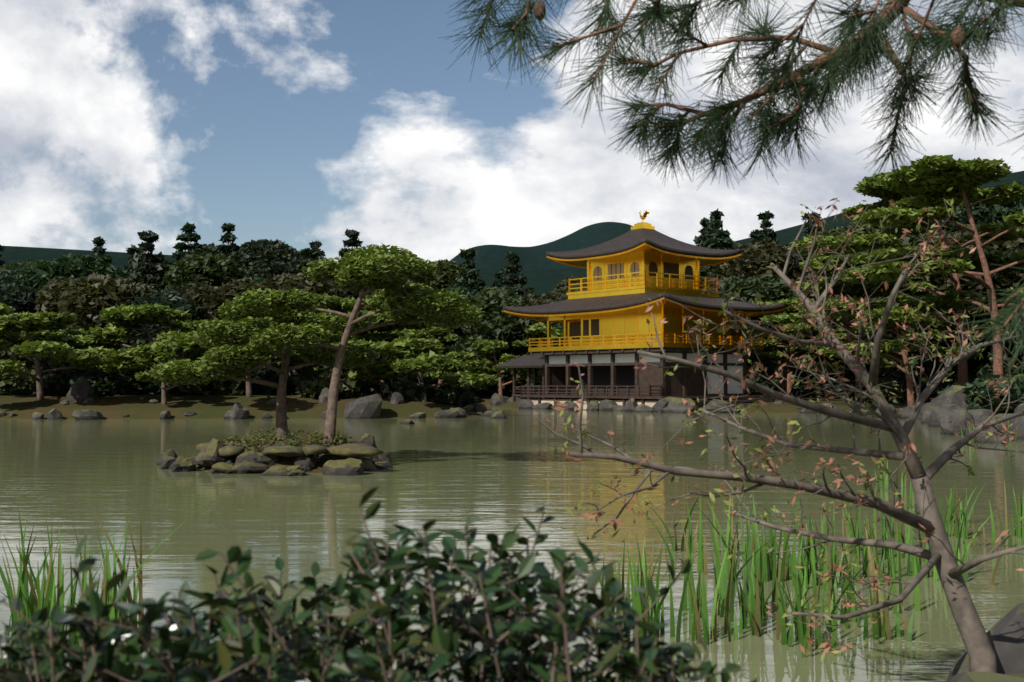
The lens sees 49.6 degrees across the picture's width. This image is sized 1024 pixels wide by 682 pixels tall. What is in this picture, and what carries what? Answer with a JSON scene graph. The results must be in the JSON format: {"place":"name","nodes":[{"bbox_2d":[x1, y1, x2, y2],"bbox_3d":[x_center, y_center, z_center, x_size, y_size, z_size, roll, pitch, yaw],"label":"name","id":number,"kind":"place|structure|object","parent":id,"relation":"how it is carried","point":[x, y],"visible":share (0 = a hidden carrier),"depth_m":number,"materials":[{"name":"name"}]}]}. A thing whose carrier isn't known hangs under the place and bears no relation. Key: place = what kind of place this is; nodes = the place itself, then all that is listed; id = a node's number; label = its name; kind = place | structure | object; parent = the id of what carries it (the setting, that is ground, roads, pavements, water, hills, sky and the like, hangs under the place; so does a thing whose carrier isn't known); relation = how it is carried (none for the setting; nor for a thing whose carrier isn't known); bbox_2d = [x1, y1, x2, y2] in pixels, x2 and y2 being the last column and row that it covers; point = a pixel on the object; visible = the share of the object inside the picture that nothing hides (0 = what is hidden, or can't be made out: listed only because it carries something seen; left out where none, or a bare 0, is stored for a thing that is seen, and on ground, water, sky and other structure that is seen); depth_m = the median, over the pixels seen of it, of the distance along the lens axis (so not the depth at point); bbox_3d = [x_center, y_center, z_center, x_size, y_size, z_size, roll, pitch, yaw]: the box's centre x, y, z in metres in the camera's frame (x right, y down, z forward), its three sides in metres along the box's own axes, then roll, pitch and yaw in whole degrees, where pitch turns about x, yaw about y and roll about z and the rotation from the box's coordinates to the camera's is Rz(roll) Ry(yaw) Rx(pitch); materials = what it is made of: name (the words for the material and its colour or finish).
{"place":"outdoors","nodes":[
{"label":"outdoors","id":0,"kind":"place"},
{"bbox_2d":[0,405,1023,681],"bbox_3d":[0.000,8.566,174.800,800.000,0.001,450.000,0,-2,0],"label":"pond water","id":1,"kind":"structure","parent":0,"point":[498,477],"depth_m":16.85,"materials":[{"name":"green liquid"}]},
{"bbox_2d":[0,416,1023,657],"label":"reeds","id":2,"kind":"object","parent":1,"relation":"in","point":[758,560],"visible":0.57,"depth_m":8.54,"materials":[{"name":"green plant"}]},
{"bbox_2d":[0,171,1023,472],"bbox_3d":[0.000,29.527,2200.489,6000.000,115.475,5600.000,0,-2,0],"label":"ground","id":3,"kind":"structure","parent":0,"point":[542,271],"depth_m":71.39,"materials":[{"name":"green plant"}]},
{"bbox_2d":[0,376,494,419],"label":"shore rocks","id":4,"kind":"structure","parent":3,"relation":"on","point":[365,407],"depth_m":58.85,"materials":[{"name":"stone"}]},
{"bbox_2d":[0,292,499,404],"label":"pine trees","id":5,"kind":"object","parent":3,"relation":"on","point":[61,346],"depth_m":63.26,"materials":[{"name":"green plant"}]},
{"bbox_2d":[149,244,486,450],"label":"pine trees","id":6,"kind":"object","parent":3,"relation":"on","point":[359,268],"depth_m":24.55,"materials":[{"name":"green plant"}]},
{"bbox_2d":[157,411,506,475],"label":"islet rocks","id":7,"kind":"object","parent":3,"relation":"on","point":[252,461],"visible":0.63,"depth_m":23.32,"materials":[{"name":"stone"}]},
{"bbox_2d":[196,436,382,456],"bbox_3d":[-4.524,2.359,24.287,4.418,0.440,2.827,-1,-2,24],"label":"moss islet","id":8,"kind":"object","parent":7,"relation":"on","point":[350,450],"visible":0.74,"depth_m":23.14,"materials":[{"name":"green plant"}]},
{"bbox_2d":[0,486,756,681],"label":"camellia shrub","id":9,"kind":"object","parent":3,"relation":"on","point":[189,648],"depth_m":1.89,"materials":[{"name":"green plant"}]},
{"bbox_2d":[0,182,1023,397],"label":"forest","id":10,"kind":"object","parent":3,"relation":"on","point":[198,281],"depth_m":109.38,"materials":[{"name":"green plant"}]},
{"bbox_2d":[0,337,1023,414],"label":"garden shrubs","id":11,"kind":"object","parent":3,"relation":"on","point":[311,383],"visible":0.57,"depth_m":64.66,"materials":[{"name":"green plant"}]},
{"bbox_2d":[496,210,789,408],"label":"golden pavilion","id":12,"kind":"structure","parent":3,"relation":"on","point":[609,330],"depth_m":78.52,"materials":[{"name":"gold metal"}]},
{"bbox_2d":[292,385,1023,443],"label":"shore rocks","id":13,"kind":"object","parent":3,"relation":"on","point":[944,408],"depth_m":54.36,"materials":[{"name":"stone"}]},
{"bbox_2d":[314,154,1023,406],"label":"pine trees","id":14,"kind":"object","parent":3,"relation":"on","point":[936,178],"depth_m":67.53,"materials":[{"name":"green plant"}]},
{"bbox_2d":[533,187,1023,681],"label":"maple tree","id":15,"kind":"object","parent":3,"relation":"on","point":[939,555],"depth_m":5.42,"materials":[{"name":"brown plant"}]},
{"bbox_2d":[946,602,1023,681],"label":"rocks","id":16,"kind":"object","parent":3,"relation":"on","point":[1005,634],"visible":0.8,"depth_m":5.69,"materials":[{"name":"stone"}]},
{"bbox_2d":[1005,673,1023,677],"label":"ground","id":17,"kind":"structure","parent":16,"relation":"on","point":[1016,674],"depth_m":5.31,"materials":[{"name":"green plant"}]},
{"bbox_2d":[0,0,1023,262],"label":"sky","id":18,"kind":"structure","parent":0,"point":[298,123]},
{"bbox_2d":[442,0,1023,382],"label":"pine","id":19,"kind":"object","parent":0,"point":[856,58],"depth_m":4.09,"materials":[{"name":"green plant"}]}
]}

